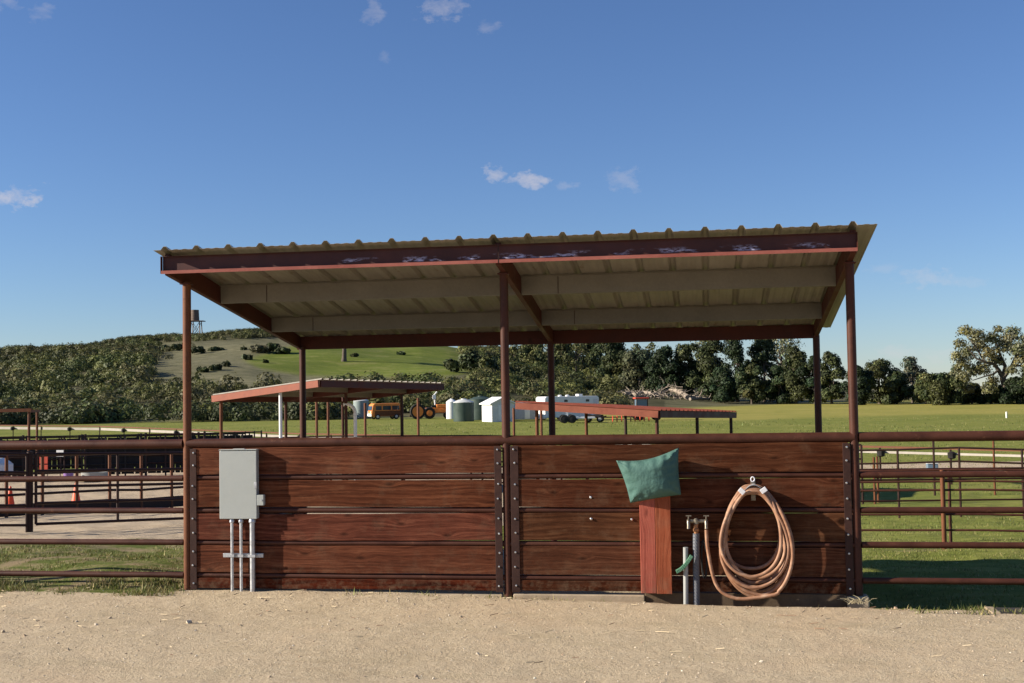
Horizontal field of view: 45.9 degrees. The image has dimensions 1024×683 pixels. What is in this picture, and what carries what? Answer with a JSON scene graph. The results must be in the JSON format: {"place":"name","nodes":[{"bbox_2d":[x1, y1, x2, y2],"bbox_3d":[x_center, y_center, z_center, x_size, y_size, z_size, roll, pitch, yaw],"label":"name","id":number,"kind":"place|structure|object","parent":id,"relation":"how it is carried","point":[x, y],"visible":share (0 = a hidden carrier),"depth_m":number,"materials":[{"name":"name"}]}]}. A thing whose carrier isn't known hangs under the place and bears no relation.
{"place":"outdoors","nodes":[
{"label":"outdoors","id":0,"kind":"place"},
{"bbox_2d":[0,458,12,470],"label":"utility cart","id":1,"kind":"object","parent":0,"point":[2,465],"visible":0.6,"depth_m":41.30,"materials":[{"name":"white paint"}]},
{"bbox_2d":[0,333,1023,682],"bbox_3d":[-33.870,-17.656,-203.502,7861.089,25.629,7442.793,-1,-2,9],"label":"ground","id":2,"kind":"structure","parent":0,"point":[870,645],"depth_m":10.00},
{"bbox_2d":[0,435,22,475],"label":"corral fence","id":3,"kind":"object","parent":2,"relation":"on","point":[17,464],"visible":0.42,"depth_m":42.92,"materials":[{"name":"black metal"}]},
{"bbox_2d":[0,452,27,531],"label":"pipe fence","id":4,"kind":"object","parent":2,"relation":"on","point":[25,505],"visible":0.92,"depth_m":19.79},
{"bbox_2d":[0,408,40,474],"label":"pipe arch","id":5,"kind":"structure","parent":2,"relation":"on","point":[29,410],"depth_m":44.40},
{"bbox_2d":[27,452,32,531],"bbox_3d":[-7.937,2.628,19.912,0.100,1.620,0.100,-1,-2,9],"label":"gate post","id":6,"kind":"object","parent":2,"relation":"on","point":[30,491],"visible":0.66,"depth_m":19.88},
{"bbox_2d":[32,452,183,525],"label":"pipe gate","id":7,"kind":"structure","parent":6,"relation":"attached to","point":[117,469],"depth_m":20.58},
{"bbox_2d":[21,434,81,469],"bbox_3d":[-18.363,4.519,48.267,2.293,1.572,0.078,0,-3,-15],"label":"corral fence","id":8,"kind":"object","parent":2,"relation":"on","point":[53,461],"visible":0.3,"depth_m":48.35,"materials":[{"name":"black metal"}]},
{"bbox_2d":[23,434,84,475],"bbox_3d":[-16.368,4.175,43.269,2.111,1.693,0.064,0,-3,-17],"label":"corral fence","id":9,"kind":"object","parent":2,"relation":"on","point":[44,451],"visible":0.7,"depth_m":43.30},
{"bbox_2d":[0,451,182,517],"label":"arena fence","id":10,"kind":"object","parent":2,"relation":"on","point":[145,504],"visible":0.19,"depth_m":25.77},
{"bbox_2d":[0,439,183,577],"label":"pipe fence","id":11,"kind":"object","parent":2,"relation":"on","point":[95,444],"visible":1,"depth_m":11.52,"materials":[{"name":"metal"}]},
{"bbox_2d":[81,472,107,475],"bbox_3d":[-14.083,4.554,40.854,0.940,0.300,0.940,-1,-2,9],"label":"water trough","id":12,"kind":"object","parent":2,"relation":"on","point":[95,474],"visible":0.23,"depth_m":40.50,"materials":[{"name":"grey metal"}]},
{"bbox_2d":[82,433,140,468],"bbox_3d":[-16.175,4.509,48.866,2.293,1.571,0.078,0,-3,-15],"label":"corral fence","id":13,"kind":"object","parent":2,"relation":"on","point":[127,438],"visible":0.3,"depth_m":48.92,"materials":[{"name":"black metal"}]},
{"bbox_2d":[85,433,145,475],"bbox_3d":[-14.373,4.177,43.875,2.111,1.683,0.078,0,-3,-17],"label":"corral fence","id":14,"kind":"object","parent":2,"relation":"on","point":[125,461],"visible":0.59,"depth_m":43.88,"materials":[{"name":"black metal"}]},
{"bbox_2d":[141,432,198,465],"bbox_3d":[-13.988,4.508,49.465,2.293,1.563,0.078,0,-3,-15],"label":"corral fence","id":15,"kind":"object","parent":2,"relation":"on","point":[177,437],"visible":0.2,"depth_m":49.48,"materials":[{"name":"black metal"}]},
{"bbox_2d":[146,432,204,475],"bbox_3d":[-12.376,4.177,44.474,2.111,1.691,0.078,0,-3,-17],"label":"corral fence","id":16,"kind":"object","parent":2,"relation":"on","point":[153,460],"visible":0.44,"depth_m":44.37,"materials":[{"name":"black metal"}]},
{"bbox_2d":[191,310,205,332],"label":"water tower","id":17,"kind":"structure","parent":2,"relation":"on","point":[194,315],"depth_m":414.71,"materials":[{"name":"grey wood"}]},
{"bbox_2d":[191,346,206,353],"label":"hillside bush","id":18,"kind":"object","parent":2,"relation":"on","point":[198,349],"visible":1,"depth_m":309.78,"materials":[{"name":"green plant"}]},
{"bbox_2d":[199,432,254,438],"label":"corral fence","id":19,"kind":"object","parent":2,"relation":"on","point":[217,436],"visible":0.2,"depth_m":50.13,"materials":[{"name":"black metal"}]},
{"bbox_2d":[205,430,261,438],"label":"corral fence","id":20,"kind":"object","parent":2,"relation":"on","point":[233,432],"visible":0.17,"depth_m":45.06,"materials":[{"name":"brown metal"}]},
{"bbox_2d":[248,344,269,352],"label":"hillside bush","id":21,"kind":"object","parent":2,"relation":"on","point":[258,348],"visible":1,"depth_m":303.90,"materials":[{"name":"green plant"}]},
{"bbox_2d":[266,342,280,351],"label":"hillside bush","id":22,"kind":"object","parent":2,"relation":"on","point":[271,346],"visible":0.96,"depth_m":304.96,"materials":[{"name":"green plant"}]},
{"bbox_2d":[275,347,290,353],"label":"hillside bush","id":23,"kind":"object","parent":2,"relation":"on","point":[283,350],"visible":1,"depth_m":303.19,"materials":[{"name":"green plant"}]},
{"bbox_2d":[315,402,317,437],"bbox_3d":[-7.082,3.605,43.892,0.092,2.815,0.092,0,-2,-13],"label":"thin post","id":24,"kind":"object","parent":2,"relation":"on","point":[316,418],"visible":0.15,"depth_m":43.89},
{"bbox_2d":[0,327,633,424],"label":"chaparral","id":25,"kind":"object","parent":2,"relation":"on","point":[28,377],"visible":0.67,"depth_m":205.46,"materials":[{"name":"green plant"}]},
{"bbox_2d":[211,378,444,438],"bbox_3d":[-5.025,2.791,33.816,4.343,3.433,6.541,-2,-3,29],"label":"field shelter","id":26,"kind":"object","parent":2,"relation":"on","point":[342,391],"visible":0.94,"depth_m":33.23,"materials":[{"name":"red metal"}]},
{"bbox_2d":[327,402,329,435],"bbox_3d":[-6.664,3.598,43.892,0.092,2.802,0.092,-2,-3,31],"label":"thin post","id":27,"kind":"object","parent":2,"relation":"on","point":[328,426],"visible":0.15,"depth_m":43.89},
{"bbox_2d":[343,403,356,436],"bbox_3d":[-4.465,2.990,33.429,0.389,2.618,0.095,-1,-2,9],"label":"bent pipe","id":28,"kind":"object","parent":2,"relation":"on","point":[352,406],"visible":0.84,"depth_m":33.41,"materials":[{"name":"metal"}]},
{"bbox_2d":[353,399,368,417],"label":"water tank","id":29,"kind":"object","parent":2,"relation":"on","point":[358,405],"visible":0.57,"depth_m":156.85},
{"bbox_2d":[364,403,366,434],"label":"thin post","id":30,"kind":"object","parent":2,"relation":"on","point":[365,425],"visible":0.35,"depth_m":44.88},
{"bbox_2d":[367,403,399,419],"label":"parked van","id":31,"kind":"object","parent":2,"relation":"on","point":[378,410],"visible":0.94,"depth_m":148.93,"materials":[{"name":"orange paint"}]},
{"bbox_2d":[410,404,425,418],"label":"farm wheel","id":32,"kind":"object","parent":2,"relation":"on","point":[413,411],"visible":0.76,"depth_m":145.55,"materials":[{"name":"orange paint"}]},
{"bbox_2d":[417,398,419,434],"bbox_3d":[-3.472,3.550,44.892,0.092,2.904,0.092,0,-2,-13],"label":"thin post","id":33,"kind":"object","parent":2,"relation":"on","point":[418,424],"visible":0.35,"depth_m":44.89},
{"bbox_2d":[409,391,445,418],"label":"backhoe","id":34,"kind":"object","parent":2,"relation":"on","point":[430,412],"visible":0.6,"depth_m":147.38,"materials":[{"name":"orange paint"}]},
{"bbox_2d":[258,435,640,479],"bbox_3d":[-2.015,3.629,35.380,11.590,1.840,0.056,-1,-2,5],"label":"pen fence","id":35,"kind":"object","parent":2,"relation":"on","point":[383,436],"visible":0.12,"depth_m":35.55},
{"bbox_2d":[446,399,454,418],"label":"water tank","id":36,"kind":"object","parent":2,"relation":"on","point":[449,409],"visible":0.69,"depth_m":145.21,"materials":[{"name":"metal"}]},
{"bbox_2d":[443,358,459,371],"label":"hillside bush","id":37,"kind":"object","parent":2,"relation":"on","point":[451,364],"visible":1,"depth_m":241.60,"materials":[{"name":"green plant"}]},
{"bbox_2d":[453,398,473,421],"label":"water tank","id":38,"kind":"object","parent":2,"relation":"on","point":[463,409],"visible":0.99,"depth_m":130.86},
{"bbox_2d":[458,347,478,370],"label":"hillside bush","id":39,"kind":"object","parent":2,"relation":"on","point":[468,360],"visible":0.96,"depth_m":240.60,"materials":[{"name":"green plant"}]},
{"bbox_2d":[469,396,488,419],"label":"water tank","id":40,"kind":"object","parent":2,"relation":"on","point":[477,408],"visible":0.4,"depth_m":136.57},
{"bbox_2d":[0,587,970,662],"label":"straw","id":41,"kind":"object","parent":2,"relation":"on","point":[503,614],"visible":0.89,"depth_m":9.71,"materials":[{"name":"plant"}]},
{"bbox_2d":[474,354,498,371],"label":"hillside bush","id":42,"kind":"object","parent":2,"relation":"on","point":[487,362],"visible":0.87,"depth_m":238.61,"materials":[{"name":"green plant"}]},
{"bbox_2d":[479,397,514,421],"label":"garden shed","id":43,"kind":"structure","parent":2,"relation":"on","point":[491,409],"depth_m":127.69,"materials":[{"name":"white"}]},
{"bbox_2d":[0,425,1023,484],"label":"white band fence","id":44,"kind":"object","parent":2,"relation":"on","point":[951,454],"visible":0.32,"depth_m":64.42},
{"bbox_2d":[153,221,876,607],"bbox_3d":[0.224,0.972,12.475,6.410,3.669,4.006,-1,-2,9],"label":"stable shelter","id":45,"kind":"object","parent":2,"relation":"on","point":[559,511],"visible":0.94,"depth_m":11.02,"materials":[{"name":"brown wood"}]},
{"bbox_2d":[219,448,264,591],"bbox_3d":[-2.498,1.696,11.216,0.431,1.403,0.078,-1,-2,9],"label":"electrical cabinet","id":46,"kind":"object","parent":45,"relation":"attached to","point":[241,498],"visible":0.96,"depth_m":11.20,"materials":[{"name":"grey metal"}]},
{"bbox_2d":[639,496,671,593],"bbox_3d":[1.262,1.776,10.602,0.269,0.852,0.104,-1,-2,9],"label":"pipe cover","id":47,"kind":"object","parent":45,"relation":"attached to","point":[655,553],"visible":0.91,"depth_m":10.55,"materials":[{"name":"wood"}]},
{"bbox_2d":[617,448,680,502],"bbox_3d":[1.194,1.171,10.576,0.560,0.480,0.249,-1,-2,9],"label":"cushion","id":48,"kind":"object","parent":47,"relation":"on","point":[653,478],"visible":1,"depth_m":10.48,"materials":[{"name":"green fabric"}]},
{"bbox_2d":[738,476,767,500],"bbox_3d":[2.078,1.277,10.456,0.251,0.210,0.176,-1,-2,9],"label":"hose hanger","id":49,"kind":"object","parent":45,"relation":"attached to","point":[763,490],"visible":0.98,"depth_m":10.42,"materials":[{"name":"metal"}]},
{"bbox_2d":[705,484,794,600],"bbox_3d":[2.043,1.726,10.416,0.755,0.986,0.215,-1,-2,9],"label":"garden hose","id":50,"kind":"object","parent":49,"relation":"hanging from","point":[782,570],"visible":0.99,"depth_m":10.36,"materials":[{"name":"rubber"}]},
{"bbox_2d":[498,345,531,362],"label":"hill tree","id":51,"kind":"object","parent":2,"relation":"on","point":[513,354],"visible":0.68,"depth_m":299.52,"materials":[{"name":"green plant"}]},
{"bbox_2d":[514,402,546,419],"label":"storage container","id":52,"kind":"object","parent":2,"relation":"on","point":[523,414],"visible":0.25,"depth_m":132.89,"materials":[{"name":"metal"}]},
{"bbox_2d":[517,344,547,364],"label":"evergreen tree","id":53,"kind":"object","parent":2,"relation":"on","point":[532,351],"visible":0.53,"depth_m":313.00,"materials":[{"name":"green plant"}]},
{"bbox_2d":[535,344,569,366],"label":"hill tree","id":54,"kind":"object","parent":2,"relation":"on","point":[541,360],"visible":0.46,"depth_m":299.96,"materials":[{"name":"green plant"}]},
{"bbox_2d":[554,344,580,368],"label":"evergreen tree","id":55,"kind":"object","parent":2,"relation":"on","point":[564,346],"visible":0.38,"depth_m":312.51,"materials":[{"name":"green plant"}]},
{"bbox_2d":[536,394,603,419],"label":"horse trailer","id":56,"kind":"object","parent":2,"relation":"on","point":[579,398],"visible":0.48,"depth_m":129.88,"materials":[{"name":"white paint"}]},
{"bbox_2d":[562,343,591,371],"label":"hill tree","id":57,"kind":"object","parent":2,"relation":"on","point":[575,361],"visible":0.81,"depth_m":299.61,"materials":[{"name":"green plant"}]},
{"bbox_2d":[559,412,606,422],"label":"flatbed trailer","id":58,"kind":"object","parent":2,"relation":"on","point":[569,418],"visible":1,"depth_m":118.63,"materials":[{"name":"rubber"}]},
{"bbox_2d":[147,416,1023,537],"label":"grass tufts","id":59,"kind":"object","parent":2,"relation":"on","point":[391,428],"visible":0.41,"depth_m":86.27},
{"bbox_2d":[578,343,603,366],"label":"evergreen tree","id":60,"kind":"object","parent":2,"relation":"on","point":[594,359],"visible":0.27,"depth_m":324.66,"materials":[{"name":"green plant"}]},
{"bbox_2d":[584,414,603,422],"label":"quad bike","id":61,"kind":"object","parent":2,"relation":"on","point":[601,419],"visible":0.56,"depth_m":120.44,"materials":[{"name":"black rubber"}]},
{"bbox_2d":[590,343,627,376],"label":"evergreen tree","id":62,"kind":"object","parent":2,"relation":"on","point":[610,363],"visible":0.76,"depth_m":280.62,"materials":[{"name":"green plant"}]},
{"bbox_2d":[515,401,736,444],"bbox_3d":[3.406,3.119,33.695,3.946,3.071,6.980,-2,-3,27],"label":"field shelter","id":63,"kind":"object","parent":2,"relation":"on","point":[656,413],"visible":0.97,"depth_m":31.28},
{"bbox_2d":[604,416,649,421],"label":"disc harrow","id":64,"kind":"object","parent":2,"relation":"on","point":[616,417],"visible":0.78,"depth_m":121.67,"materials":[{"name":"red paint"}]},
{"bbox_2d":[618,348,652,391],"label":"oak tree","id":65,"kind":"object","parent":2,"relation":"on","point":[633,363],"visible":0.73,"depth_m":237.48,"materials":[{"name":"green plant"}]},
{"bbox_2d":[632,397,660,419],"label":"cab tractor","id":66,"kind":"object","parent":2,"relation":"on","point":[640,401],"visible":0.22,"depth_m":127.30,"materials":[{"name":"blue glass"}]},
{"bbox_2d":[644,342,658,354],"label":"hill tree","id":67,"kind":"object","parent":2,"relation":"on","point":[651,345],"visible":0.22,"depth_m":299.82,"materials":[{"name":"green plant"}]},
{"bbox_2d":[616,383,707,399],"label":"brush heap","id":68,"kind":"object","parent":2,"relation":"on","point":[662,396],"visible":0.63,"depth_m":222.70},
{"bbox_2d":[657,383,689,399],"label":"fallen trunk","id":69,"kind":"object","parent":68,"relation":"on","point":[686,395],"visible":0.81,"depth_m":225.51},
{"bbox_2d":[643,344,685,395],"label":"evergreen tree","id":70,"kind":"object","parent":2,"relation":"on","point":[659,365],"visible":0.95,"depth_m":229.62,"materials":[{"name":"green plant"}]},
{"bbox_2d":[470,444,863,503],"bbox_3d":[3.802,3.305,30.385,9.803,1.997,0.056,-1,-2,6],"label":"pen fence","id":71,"kind":"object","parent":2,"relation":"on","point":[861,459],"visible":0.09,"depth_m":29.87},
{"bbox_2d":[676,547,692,603],"bbox_3d":[1.496,2.043,10.466,0.152,0.519,0.078,-1,-2,9],"label":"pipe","id":72,"kind":"object","parent":2,"relation":"on","point":[686,562],"visible":0.98,"depth_m":10.46,"materials":[{"name":"white plastic"}]},
{"bbox_2d":[669,342,703,394],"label":"evergreen tree","id":73,"kind":"object","parent":2,"relation":"on","point":[684,353],"visible":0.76,"depth_m":229.99,"materials":[{"name":"green plant"}]},
{"bbox_2d":[686,515,708,604],"bbox_3d":[1.617,1.911,10.495,0.200,0.802,0.120,-1,-2,9],"label":"water standpipe","id":74,"kind":"object","parent":2,"relation":"on","point":[696,568],"visible":0.98,"depth_m":10.47,"materials":[{"name":"grey metal"}]},
{"bbox_2d":[686,340,724,399],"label":"evergreen tree","id":75,"kind":"object","parent":2,"relation":"on","point":[709,361],"visible":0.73,"depth_m":226.96,"materials":[{"name":"green plant"}]},
{"bbox_2d":[684,341,729,391],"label":"pale tree","id":76,"kind":"object","parent":2,"relation":"on","point":[701,343],"visible":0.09,"depth_m":260.65,"materials":[{"name":"green plant"}]},
{"bbox_2d":[708,367,738,402],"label":"evergreen tree","id":77,"kind":"object","parent":2,"relation":"on","point":[725,390],"visible":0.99,"depth_m":214.77,"materials":[{"name":"green plant"}]},
{"bbox_2d":[720,340,751,401],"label":"evergreen tree","id":78,"kind":"object","parent":2,"relation":"on","point":[734,350],"visible":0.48,"depth_m":220.89,"materials":[{"name":"green plant"}]},
{"bbox_2d":[734,363,768,403],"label":"evergreen tree","id":79,"kind":"object","parent":2,"relation":"on","point":[753,389],"visible":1,"depth_m":212.12,"materials":[{"name":"green plant"}]},
{"bbox_2d":[744,339,783,401],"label":"evergreen tree","id":80,"kind":"object","parent":2,"relation":"on","point":[763,354],"visible":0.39,"depth_m":222.70,"materials":[{"name":"green plant"}]},
{"bbox_2d":[764,365,791,403],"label":"evergreen tree","id":81,"kind":"object","parent":2,"relation":"on","point":[774,391],"visible":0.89,"depth_m":211.89,"materials":[{"name":"green plant"}]},
{"bbox_2d":[760,339,807,380],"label":"pale tree","id":82,"kind":"object","parent":2,"relation":"on","point":[784,345],"visible":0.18,"depth_m":260.88,"materials":[{"name":"green plant"}]},
{"bbox_2d":[773,345,812,403],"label":"evergreen tree","id":83,"kind":"object","parent":2,"relation":"on","point":[795,359],"visible":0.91,"depth_m":209.59,"materials":[{"name":"green plant"}]},
{"bbox_2d":[795,356,830,402],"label":"evergreen tree","id":84,"kind":"object","parent":2,"relation":"on","point":[809,382],"visible":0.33,"depth_m":207.44,"materials":[{"name":"green plant"}]},
{"bbox_2d":[812,351,846,403],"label":"evergreen tree","id":85,"kind":"object","parent":2,"relation":"on","point":[828,375],"visible":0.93,"depth_m":202.93,"materials":[{"name":"green plant"}]},
{"bbox_2d":[839,365,874,404],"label":"evergreen tree","id":86,"kind":"object","parent":2,"relation":"on","point":[865,381],"visible":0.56,"depth_m":190.94,"materials":[{"name":"green plant"}]},
{"bbox_2d":[840,596,876,603],"bbox_3d":[2.925,2.190,10.262,0.333,0.066,0.136,-1,-2,9],"label":"dry weed","id":87,"kind":"object","parent":2,"relation":"on","point":[859,602],"visible":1,"depth_m":10.25,"materials":[{"name":"plant"}]},
{"bbox_2d":[864,358,904,403],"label":"evergreen tree","id":88,"kind":"object","parent":2,"relation":"on","point":[880,368],"visible":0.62,"depth_m":196.69,"materials":[{"name":"green plant"}]},
{"bbox_2d":[878,370,914,403],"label":"evergreen tree","id":89,"kind":"object","parent":2,"relation":"on","point":[897,382],"visible":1,"depth_m":193.61,"materials":[{"name":"green plant"}]},
{"bbox_2d":[899,356,927,402],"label":"oak tree","id":90,"kind":"object","parent":2,"relation":"on","point":[911,368],"visible":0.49,"depth_m":200.53,"materials":[{"name":"green plant"}]},
{"bbox_2d":[911,372,931,403],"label":"evergreen tree","id":91,"kind":"object","parent":2,"relation":"on","point":[919,385],"visible":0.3,"depth_m":190.71,"materials":[{"name":"green plant"}]},
{"bbox_2d":[932,441,935,495],"bbox_3d":[11.474,3.434,32.877,0.055,1.900,0.055,-2,-3,31],"label":"pen post","id":92,"kind":"object","parent":2,"relation":"on","point":[933,453],"visible":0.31,"depth_m":32.86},
{"bbox_2d":[859,430,1023,584],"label":"pipe fence","id":93,"kind":"object","parent":2,"relation":"on","point":[929,436],"visible":1,"depth_m":10.30,"materials":[{"name":"metal"}]},
{"bbox_2d":[859,447,1023,519],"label":"pen fence","id":94,"kind":"object","parent":2,"relation":"on","point":[959,461],"visible":0.54,"depth_m":24.97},
{"bbox_2d":[919,372,966,404],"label":"evergreen tree","id":95,"kind":"object","parent":2,"relation":"on","point":[941,388],"visible":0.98,"depth_m":181.20,"materials":[{"name":"green plant"}]},
{"bbox_2d":[940,470,946,548],"bbox_3d":[6.034,2.446,16.908,0.066,1.300,0.063,-1,-2,9],"label":"pen post","id":96,"kind":"object","parent":2,"relation":"on","point":[943,504],"visible":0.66,"depth_m":16.89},
{"bbox_2d":[860,468,1023,531],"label":"pen fence","id":97,"kind":"object","parent":96,"relation":"attached to","point":[935,514],"visible":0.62,"depth_m":16.95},
{"bbox_2d":[947,482,952,541],"bbox_3d":[6.701,2.618,18.501,0.048,1.320,0.046,-1,-2,9],"label":"pen post","id":98,"kind":"object","parent":2,"relation":"on","point":[950,516],"depth_m":18.48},
{"bbox_2d":[860,467,1023,501],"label":"pen fence","id":99,"kind":"object","parent":98,"relation":"attached to","point":[939,479],"visible":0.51,"depth_m":18.45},
{"bbox_2d":[947,363,961,391],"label":"oak tree","id":100,"kind":"object","parent":2,"relation":"on","point":[952,372],"visible":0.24,"depth_m":194.84,"materials":[{"name":"green plant"}]},
{"bbox_2d":[955,382,983,403],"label":"evergreen tree","id":101,"kind":"object","parent":2,"relation":"on","point":[971,398],"visible":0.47,"depth_m":184.88,"materials":[{"name":"green plant"}]},
{"bbox_2d":[949,323,1023,403],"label":"oak tree","id":102,"kind":"object","parent":2,"relation":"on","point":[1011,344],"visible":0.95,"depth_m":181.48,"materials":[{"name":"green plant"}]},
{"bbox_2d":[976,381,1002,403],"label":"evergreen tree","id":103,"kind":"object","parent":2,"relation":"on","point":[984,398],"visible":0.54,"depth_m":181.87,"materials":[{"name":"green plant"}]},
{"bbox_2d":[992,441,995,494],"bbox_3d":[13.108,3.418,32.876,0.055,1.900,0.055,0,-2,-13],"label":"pen post","id":104,"kind":"object","parent":2,"relation":"on","point":[993,444],"depth_m":32.86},
{"bbox_2d":[985,607,1023,613],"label":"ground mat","id":105,"kind":"object","parent":2,"relation":"on","point":[1003,612],"visible":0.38,"depth_m":9.79,"materials":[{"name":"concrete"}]},
{"bbox_2d":[997,376,1023,403],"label":"evergreen tree","id":106,"kind":"object","parent":2,"relation":"on","point":[1013,394],"visible":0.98,"depth_m":179.37,"materials":[{"name":"green plant"}]},
{"bbox_2d":[0,537,1023,614],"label":"grass","id":107,"kind":"structure","parent":0,"point":[151,587],"depth_m":12.32,"materials":[{"name":"plant"}]},
{"bbox_2d":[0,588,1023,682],"bbox_3d":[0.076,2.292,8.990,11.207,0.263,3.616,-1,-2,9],"label":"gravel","id":108,"kind":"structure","parent":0,"point":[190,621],"depth_m":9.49,"materials":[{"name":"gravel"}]},
{"bbox_2d":[0,0,1023,386],"label":"sky","id":109,"kind":"structure","parent":0,"point":[130,129],"materials":[{"name":"blue"}]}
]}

